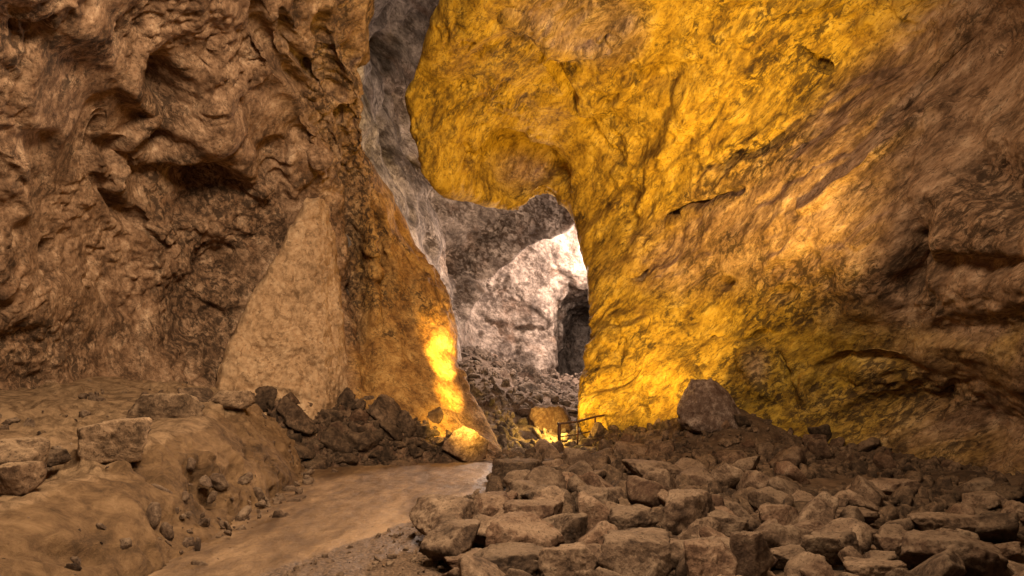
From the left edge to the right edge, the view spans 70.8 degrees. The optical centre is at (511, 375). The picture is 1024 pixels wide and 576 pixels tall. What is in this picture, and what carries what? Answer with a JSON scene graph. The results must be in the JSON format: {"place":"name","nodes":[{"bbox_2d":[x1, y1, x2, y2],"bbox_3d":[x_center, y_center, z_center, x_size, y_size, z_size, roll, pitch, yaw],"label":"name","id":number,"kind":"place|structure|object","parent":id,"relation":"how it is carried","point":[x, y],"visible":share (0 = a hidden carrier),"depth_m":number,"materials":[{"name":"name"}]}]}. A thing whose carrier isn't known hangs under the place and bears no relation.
{"place":"outdoors","nodes":[
{"label":"outdoors","id":0,"kind":"place"},
{"bbox_2d":[0,376,304,575],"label":"bank","id":1,"kind":"structure","parent":0,"point":[60,505],"depth_m":8.92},
{"bbox_2d":[0,461,46,495],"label":"boulder","id":2,"kind":"object","parent":1,"relation":"on","point":[22,478],"visible":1,"depth_m":6.73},
{"bbox_2d":[0,437,50,466],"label":"boulder","id":3,"kind":"object","parent":1,"relation":"on","point":[18,449],"visible":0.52,"depth_m":7.45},
{"bbox_2d":[47,449,71,466],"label":"boulder","id":4,"kind":"object","parent":1,"relation":"on","point":[59,456],"visible":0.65,"depth_m":7.96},
{"bbox_2d":[77,417,151,463],"bbox_3d":[-4.683,0.761,8.514,0.788,0.542,0.543,0,0,-22],"label":"boulder","id":5,"kind":"object","parent":1,"relation":"on","point":[114,440],"visible":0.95,"depth_m":8.33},
{"bbox_2d":[126,393,204,420],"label":"boulder","id":6,"kind":"object","parent":1,"relation":"on","point":[165,405],"visible":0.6,"depth_m":11.09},
{"bbox_2d":[178,387,213,401],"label":"boulder","id":7,"kind":"object","parent":1,"relation":"on","point":[203,394],"visible":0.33,"depth_m":12.85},
{"bbox_2d":[207,390,255,408],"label":"boulder","id":8,"kind":"object","parent":1,"relation":"on","point":[234,399],"visible":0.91,"depth_m":12.56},
{"bbox_2d":[0,380,480,575],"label":"gravel","id":9,"kind":"structure","parent":1,"relation":"on","point":[218,482],"depth_m":9.27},
{"bbox_2d":[215,197,347,435],"bbox_3d":[-5.023,-1.247,16.504,3.471,6.129,1.970,0,0,-36],"label":"rock slab","id":10,"kind":"object","parent":1,"relation":"on","point":[288,336],"visible":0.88,"depth_m":16.22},
{"bbox_2d":[0,0,501,461],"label":"cave wall","id":11,"kind":"structure","parent":0,"point":[168,168],"depth_m":14.17,"materials":[{"name":"stone"}]},
{"bbox_2d":[148,462,491,575],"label":"path","id":12,"kind":"structure","parent":0,"point":[334,515],"depth_m":9.21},
{"bbox_2d":[345,0,590,374],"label":"cave wall","id":13,"kind":"structure","parent":0,"point":[515,282],"depth_m":31.54,"materials":[{"name":"stone"}]},
{"bbox_2d":[405,0,1023,475],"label":"cave wall","id":14,"kind":"structure","parent":0,"point":[799,216],"depth_m":15.31,"materials":[{"name":"stone"}]},
{"bbox_2d":[438,452,1023,575],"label":"ground","id":15,"kind":"structure","parent":0,"point":[838,479],"depth_m":12.87,"materials":[{"name":"soil"}]},
{"bbox_2d":[266,399,439,466],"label":"scree","id":16,"kind":"structure","parent":15,"relation":"on","point":[340,426],"depth_m":16.05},
{"bbox_2d":[260,395,455,466],"bbox_3d":[-3.113,1.253,16.542,5.257,2.148,2.032,0,0,-29],"label":"rubble","id":17,"kind":"object","parent":15,"relation":"on","point":[386,452],"visible":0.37,"depth_m":16.12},
{"bbox_2d":[254,385,277,411],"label":"rock","id":18,"kind":"object","parent":17,"relation":"on","point":[265,393],"visible":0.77,"depth_m":15.64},
{"bbox_2d":[276,396,302,421],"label":"rock","id":19,"kind":"object","parent":17,"relation":"on","point":[285,406],"visible":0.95,"depth_m":15.52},
{"bbox_2d":[285,411,316,434],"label":"rock","id":20,"kind":"object","parent":17,"relation":"on","point":[303,423],"visible":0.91,"depth_m":15.53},
{"bbox_2d":[294,442,315,458],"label":"rock","id":21,"kind":"object","parent":17,"relation":"on","point":[303,451],"visible":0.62,"depth_m":15.03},
{"bbox_2d":[303,456,327,468],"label":"rock","id":22,"kind":"object","parent":17,"relation":"on","point":[317,462],"visible":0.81,"depth_m":15.08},
{"bbox_2d":[319,409,343,421],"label":"rock","id":23,"kind":"object","parent":17,"relation":"on","point":[335,415],"visible":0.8,"depth_m":16.08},
{"bbox_2d":[320,426,352,453],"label":"rock","id":24,"kind":"object","parent":17,"relation":"on","point":[333,439],"visible":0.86,"depth_m":15.61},
{"bbox_2d":[337,387,355,404],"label":"rock","id":25,"kind":"object","parent":17,"relation":"on","point":[347,395],"visible":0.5,"depth_m":16.78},
{"bbox_2d":[349,408,368,422],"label":"rock","id":26,"kind":"object","parent":17,"relation":"on","point":[359,414],"visible":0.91,"depth_m":16.13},
{"bbox_2d":[345,431,379,451],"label":"rock","id":27,"kind":"object","parent":17,"relation":"on","point":[363,441],"visible":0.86,"depth_m":15.80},
{"bbox_2d":[366,394,400,425],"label":"rock","id":28,"kind":"object","parent":17,"relation":"on","point":[383,407],"visible":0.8,"depth_m":16.55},
{"bbox_2d":[379,421,402,440],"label":"rock","id":29,"kind":"object","parent":17,"relation":"on","point":[393,431],"visible":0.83,"depth_m":16.22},
{"bbox_2d":[396,410,416,436],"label":"rock","id":30,"kind":"object","parent":17,"relation":"on","point":[406,424],"visible":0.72,"depth_m":16.56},
{"bbox_2d":[409,493,478,534],"bbox_3d":[-0.763,1.692,8.488,0.866,0.512,1.069,0,0,-11],"label":"boulder","id":31,"kind":"object","parent":15,"relation":"on","point":[429,512],"visible":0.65,"depth_m":8.38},
{"bbox_2d":[443,548,481,568],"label":"boulder","id":32,"kind":"object","parent":15,"relation":"on","point":[452,561],"visible":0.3,"depth_m":7.28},
{"bbox_2d":[418,519,480,561],"bbox_3d":[-0.642,1.763,7.687,0.569,0.387,0.816,0,0,38],"label":"boulder","id":33,"kind":"object","parent":32,"relation":"on","point":[454,537],"visible":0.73,"depth_m":7.51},
{"bbox_2d":[442,426,488,461],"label":"boulder","id":34,"kind":"object","parent":15,"relation":"on","point":[463,443],"visible":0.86,"depth_m":16.77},
{"bbox_2d":[458,554,505,575],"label":"rock","id":35,"kind":"object","parent":15,"relation":"on","point":[470,565],"visible":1,"depth_m":6.28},
{"bbox_2d":[473,514,496,548],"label":"rock","id":36,"kind":"object","parent":15,"relation":"on","point":[480,537],"visible":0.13,"depth_m":8.27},
{"bbox_2d":[474,491,509,516],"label":"boulder","id":37,"kind":"object","parent":15,"relation":"on","point":[490,504],"visible":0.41,"depth_m":9.60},
{"bbox_2d":[473,542,542,575],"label":"boulder","id":38,"kind":"object","parent":15,"relation":"on","point":[504,557],"visible":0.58,"depth_m":6.70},
{"bbox_2d":[503,469,529,486],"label":"rock","id":39,"kind":"object","parent":15,"relation":"on","point":[511,476],"visible":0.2,"depth_m":11.92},
{"bbox_2d":[491,458,544,487],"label":"boulder","id":40,"kind":"object","parent":15,"relation":"on","point":[501,468],"visible":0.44,"depth_m":12.62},
{"bbox_2d":[459,347,582,451],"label":"scree","id":41,"kind":"structure","parent":15,"relation":"on","point":[526,434],"depth_m":23.43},
{"bbox_2d":[457,345,596,454],"bbox_3d":[2.006,0.711,29.317,10.248,4.744,24.358,0,0,0],"label":"rubble","id":42,"kind":"object","parent":41,"relation":"on","point":[509,428],"visible":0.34,"depth_m":24.38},
{"bbox_2d":[508,480,538,499],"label":"rock","id":43,"kind":"object","parent":15,"relation":"on","point":[519,487],"visible":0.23,"depth_m":10.87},
{"bbox_2d":[485,511,564,547],"bbox_3d":[0.145,1.723,7.731,0.760,0.450,0.975,0,0,27],"label":"boulder","id":44,"kind":"object","parent":15,"relation":"on","point":[523,527],"visible":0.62,"depth_m":7.51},
{"bbox_2d":[502,499,563,518],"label":"boulder","id":45,"kind":"object","parent":15,"relation":"on","point":[543,508],"visible":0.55,"depth_m":9.15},
{"bbox_2d":[524,466,566,489],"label":"rock","id":46,"kind":"object","parent":15,"relation":"on","point":[545,475],"visible":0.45,"depth_m":11.42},
{"bbox_2d":[520,484,573,503],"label":"boulder","id":47,"kind":"object","parent":15,"relation":"on","point":[530,493],"visible":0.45,"depth_m":10.34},
{"bbox_2d":[534,439,560,458],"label":"rock","id":48,"kind":"object","parent":15,"relation":"on","point":[545,448],"visible":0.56,"depth_m":16.45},
{"bbox_2d":[532,485,564,503],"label":"rock","id":49,"kind":"object","parent":15,"relation":"on","point":[554,493],"visible":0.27,"depth_m":9.94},
{"bbox_2d":[527,404,573,432],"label":"boulder","id":50,"kind":"object","parent":15,"relation":"on","point":[549,417],"visible":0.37,"depth_m":21.10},
{"bbox_2d":[536,541,598,575],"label":"boulder","id":51,"kind":"object","parent":15,"relation":"on","point":[570,559],"visible":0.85,"depth_m":6.66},
{"bbox_2d":[553,512,588,546],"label":"boulder","id":52,"kind":"object","parent":15,"relation":"on","point":[572,528],"visible":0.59,"depth_m":7.75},
{"bbox_2d":[565,461,593,475],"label":"rock","id":53,"kind":"object","parent":15,"relation":"on","point":[578,468],"visible":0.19,"depth_m":13.01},
{"bbox_2d":[563,447,598,466],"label":"rock","id":54,"kind":"object","parent":15,"relation":"on","point":[571,456],"visible":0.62,"depth_m":14.53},
{"bbox_2d":[557,414,605,444],"bbox_3d":[2.116,1.563,19.924,2.083,1.098,0.159,0,0,-30],"label":"railing","id":55,"kind":"object","parent":15,"relation":"on","point":[559,436],"visible":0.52,"depth_m":19.77,"materials":[{"name":"wood"}]},
{"bbox_2d":[568,471,605,487],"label":"rock","id":56,"kind":"object","parent":15,"relation":"on","point":[591,478],"visible":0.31,"depth_m":11.50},
{"bbox_2d":[577,491,609,529],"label":"rock","id":57,"kind":"object","parent":15,"relation":"on","point":[595,510],"visible":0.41,"depth_m":8.75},
{"bbox_2d":[573,485,618,513],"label":"boulder","id":58,"kind":"object","parent":15,"relation":"on","point":[602,494],"visible":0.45,"depth_m":9.70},
{"bbox_2d":[578,521,617,544],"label":"rock","id":59,"kind":"object","parent":15,"relation":"on","point":[596,532],"visible":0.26,"depth_m":7.34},
{"bbox_2d":[613,441,647,455],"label":"rock","id":60,"kind":"object","parent":15,"relation":"on","point":[622,447],"visible":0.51,"depth_m":17.02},
{"bbox_2d":[607,504,658,529],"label":"boulder","id":61,"kind":"object","parent":15,"relation":"on","point":[627,517],"visible":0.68,"depth_m":8.51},
{"bbox_2d":[598,527,671,575],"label":"boulder","id":62,"kind":"object","parent":15,"relation":"on","point":[639,551],"visible":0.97,"depth_m":6.38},
{"bbox_2d":[626,475,670,508],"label":"rock","id":63,"kind":"object","parent":15,"relation":"on","point":[642,491],"visible":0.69,"depth_m":10.49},
{"bbox_2d":[621,459,683,478],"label":"boulder","id":64,"kind":"object","parent":15,"relation":"on","point":[639,467],"visible":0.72,"depth_m":13.09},
{"bbox_2d":[648,468,677,489],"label":"rock","id":65,"kind":"object","parent":15,"relation":"on","point":[664,477],"visible":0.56,"depth_m":11.20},
{"bbox_2d":[660,488,714,535],"bbox_3d":[2.108,1.678,8.880,0.565,0.514,0.850,0,0,34],"label":"boulder","id":66,"kind":"object","parent":15,"relation":"on","point":[683,509],"visible":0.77,"depth_m":8.61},
{"bbox_2d":[674,457,708,471],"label":"rock","id":67,"kind":"object","parent":15,"relation":"on","point":[684,463],"visible":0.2,"depth_m":13.55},
{"bbox_2d":[679,467,714,486],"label":"rock","id":68,"kind":"object","parent":15,"relation":"on","point":[700,476],"visible":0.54,"depth_m":12.01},
{"bbox_2d":[670,536,727,569],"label":"rock","id":69,"kind":"object","parent":15,"relation":"on","point":[676,549],"visible":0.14,"depth_m":6.91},
{"bbox_2d":[677,517,721,539],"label":"rock","id":70,"kind":"object","parent":15,"relation":"on","point":[691,531],"visible":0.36,"depth_m":8.29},
{"bbox_2d":[683,538,737,575],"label":"boulder","id":71,"kind":"object","parent":15,"relation":"on","point":[708,557],"visible":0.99,"depth_m":6.32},
{"bbox_2d":[699,525,729,538],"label":"rock","id":72,"kind":"object","parent":15,"relation":"on","point":[706,531],"visible":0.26,"depth_m":7.94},
{"bbox_2d":[710,463,743,488],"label":"rock","id":73,"kind":"object","parent":15,"relation":"on","point":[728,475],"visible":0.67,"depth_m":12.07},
{"bbox_2d":[707,509,748,537],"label":"boulder","id":74,"kind":"object","parent":15,"relation":"on","point":[729,522],"visible":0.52,"depth_m":8.58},
{"bbox_2d":[437,439,1023,575],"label":"rubble","id":75,"kind":"object","parent":15,"relation":"on","point":[940,494],"visible":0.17,"depth_m":11.84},
{"bbox_2d":[715,450,747,463],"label":"rock","id":76,"kind":"object","parent":15,"relation":"on","point":[732,456],"visible":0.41,"depth_m":15.08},
{"bbox_2d":[729,501,759,531],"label":"rock","id":77,"kind":"object","parent":15,"relation":"on","point":[737,509],"visible":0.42,"depth_m":9.48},
{"bbox_2d":[732,455,760,472],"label":"rock","id":78,"kind":"object","parent":15,"relation":"on","point":[746,464],"visible":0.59,"depth_m":13.48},
{"bbox_2d":[729,530,774,575],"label":"boulder","id":79,"kind":"object","parent":15,"relation":"on","point":[752,553],"visible":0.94,"depth_m":6.56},
{"bbox_2d":[736,470,770,490],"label":"rock","id":80,"kind":"object","parent":15,"relation":"on","point":[756,479],"visible":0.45,"depth_m":11.62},
{"bbox_2d":[758,442,774,461],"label":"rock","id":81,"kind":"object","parent":15,"relation":"on","point":[765,449],"visible":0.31,"depth_m":15.18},
{"bbox_2d":[747,486,788,508],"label":"rock","id":82,"kind":"object","parent":15,"relation":"on","point":[769,494],"visible":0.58,"depth_m":10.42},
{"bbox_2d":[758,503,798,525],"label":"boulder","id":83,"kind":"object","parent":15,"relation":"on","point":[781,514],"visible":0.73,"depth_m":9.20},
{"bbox_2d":[595,407,968,475],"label":"scree","id":84,"kind":"structure","parent":15,"relation":"on","point":[762,426],"depth_m":16.47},
{"bbox_2d":[592,413,1023,483],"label":"rubble","id":85,"kind":"object","parent":84,"relation":"on","point":[922,466],"visible":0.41,"depth_m":15.99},
{"bbox_2d":[645,440,674,456],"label":"rock","id":86,"kind":"object","parent":85,"relation":"on","point":[668,446],"visible":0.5,"depth_m":16.57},
{"bbox_2d":[677,378,740,433],"bbox_3d":[4.749,0.718,17.102,1.536,1.338,1.182,0,0,20],"label":"boulder","id":87,"kind":"object","parent":85,"relation":"on","point":[709,405],"visible":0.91,"depth_m":16.79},
{"bbox_2d":[807,424,831,441],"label":"rock","id":88,"kind":"object","parent":85,"relation":"on","point":[824,429],"visible":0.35,"depth_m":16.29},
{"bbox_2d":[848,460,879,473],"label":"rock","id":89,"kind":"object","parent":85,"relation":"on","point":[858,466],"visible":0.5,"depth_m":14.13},
{"bbox_2d":[873,452,899,469],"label":"rock","id":90,"kind":"object","parent":85,"relation":"on","point":[881,460],"visible":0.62,"depth_m":13.94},
{"bbox_2d":[806,439,831,458],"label":"rock","id":91,"kind":"object","parent":84,"relation":"on","point":[818,447],"visible":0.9,"depth_m":14.94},
{"bbox_2d":[856,437,880,451],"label":"rock","id":92,"kind":"object","parent":84,"relation":"on","point":[869,444],"visible":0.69,"depth_m":15.31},
{"bbox_2d":[766,477,800,494],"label":"rock","id":93,"kind":"object","parent":15,"relation":"on","point":[783,485],"visible":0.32,"depth_m":10.61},
{"bbox_2d":[762,523,810,548],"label":"rock","id":94,"kind":"object","parent":15,"relation":"on","point":[777,535],"visible":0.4,"depth_m":7.58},
{"bbox_2d":[768,446,806,468],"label":"rock","id":95,"kind":"object","parent":15,"relation":"on","point":[795,455],"visible":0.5,"depth_m":14.36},
{"bbox_2d":[770,544,805,568],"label":"boulder","id":96,"kind":"object","parent":15,"relation":"on","point":[783,555],"visible":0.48,"depth_m":7.22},
{"bbox_2d":[774,461,810,484],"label":"rock","id":97,"kind":"object","parent":15,"relation":"on","point":[790,470],"visible":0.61,"depth_m":13.27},
{"bbox_2d":[784,551,825,575],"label":"rock","id":98,"kind":"object","parent":15,"relation":"on","point":[794,564],"visible":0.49,"depth_m":6.93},
{"bbox_2d":[793,519,824,532],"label":"boulder","id":99,"kind":"object","parent":15,"relation":"on","point":[812,525],"visible":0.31,"depth_m":8.31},
{"bbox_2d":[791,491,838,524],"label":"rock","id":100,"kind":"object","parent":15,"relation":"on","point":[822,506],"visible":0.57,"depth_m":8.83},
{"bbox_2d":[799,559,837,575],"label":"rock","id":101,"kind":"object","parent":15,"relation":"on","point":[818,567],"visible":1,"depth_m":6.60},
{"bbox_2d":[800,531,862,564],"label":"boulder","id":102,"kind":"object","parent":15,"relation":"on","point":[828,546],"visible":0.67,"depth_m":7.16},
{"bbox_2d":[818,518,872,554],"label":"rock","id":103,"kind":"object","parent":15,"relation":"on","point":[861,530],"visible":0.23,"depth_m":7.77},
{"bbox_2d":[838,505,864,521],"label":"rock","id":104,"kind":"object","parent":15,"relation":"on","point":[850,511],"visible":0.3,"depth_m":8.91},
{"bbox_2d":[838,545,864,561],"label":"rock","id":105,"kind":"object","parent":15,"relation":"on","point":[850,551],"visible":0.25,"depth_m":6.95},
{"bbox_2d":[834,489,878,511],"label":"rock","id":106,"kind":"object","parent":15,"relation":"on","point":[856,499],"visible":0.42,"depth_m":9.77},
{"bbox_2d":[835,507,879,524],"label":"boulder","id":107,"kind":"object","parent":15,"relation":"on","point":[870,516],"visible":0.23,"depth_m":9.18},
{"bbox_2d":[848,475,887,506],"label":"rock","id":108,"kind":"object","parent":15,"relation":"on","point":[864,487],"visible":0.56,"depth_m":10.44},
{"bbox_2d":[843,556,906,575],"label":"boulder","id":109,"kind":"object","parent":15,"relation":"on","point":[865,566],"visible":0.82,"depth_m":6.49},
{"bbox_2d":[863,550,897,560],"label":"rock","id":110,"kind":"object","parent":15,"relation":"on","point":[881,555],"visible":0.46,"depth_m":7.16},
{"bbox_2d":[873,533,901,559],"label":"boulder","id":111,"kind":"object","parent":15,"relation":"on","point":[886,542],"visible":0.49,"depth_m":7.47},
{"bbox_2d":[878,523,906,536],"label":"rock","id":112,"kind":"object","parent":15,"relation":"on","point":[896,529],"visible":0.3,"depth_m":8.08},
{"bbox_2d":[868,478,920,495],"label":"boulder","id":113,"kind":"object","parent":15,"relation":"on","point":[888,486],"visible":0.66,"depth_m":11.31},
{"bbox_2d":[878,517,918,530],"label":"rock","id":114,"kind":"object","parent":15,"relation":"on","point":[907,524],"visible":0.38,"depth_m":8.51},
{"bbox_2d":[910,548,966,575],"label":"rock","id":115,"kind":"object","parent":15,"relation":"on","point":[948,562],"visible":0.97,"depth_m":6.27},
{"bbox_2d":[907,511,984,531],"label":"boulder","id":116,"kind":"object","parent":15,"relation":"on","point":[924,521],"visible":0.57,"depth_m":8.39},
{"bbox_2d":[899,529,1007,575],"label":"boulder","id":117,"kind":"object","parent":15,"relation":"on","point":[920,547],"visible":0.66,"depth_m":6.75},
{"bbox_2d":[945,503,974,514],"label":"rock","id":118,"kind":"object","parent":15,"relation":"on","point":[961,508],"visible":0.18,"depth_m":9.14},
{"bbox_2d":[952,476,995,492],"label":"rock","id":119,"kind":"object","parent":15,"relation":"on","point":[978,484],"visible":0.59,"depth_m":10.84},
{"bbox_2d":[961,491,1000,510],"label":"rock","id":120,"kind":"object","parent":15,"relation":"on","point":[990,500],"visible":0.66,"depth_m":9.83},
{"bbox_2d":[974,511,1018,543],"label":"rock","id":121,"kind":"object","parent":15,"relation":"on","point":[995,527],"visible":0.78,"depth_m":8.25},
{"bbox_2d":[983,485,1023,501],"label":"boulder","id":122,"kind":"object","parent":15,"relation":"on","point":[1009,493],"visible":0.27,"depth_m":10.25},
{"bbox_2d":[994,541,1022,558],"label":"rock","id":123,"kind":"object","parent":15,"relation":"on","point":[1009,550],"visible":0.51,"depth_m":7.80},
{"bbox_2d":[1001,500,1023,520],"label":"rock","id":124,"kind":"object","parent":15,"relation":"on","point":[1013,506],"visible":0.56,"depth_m":9.25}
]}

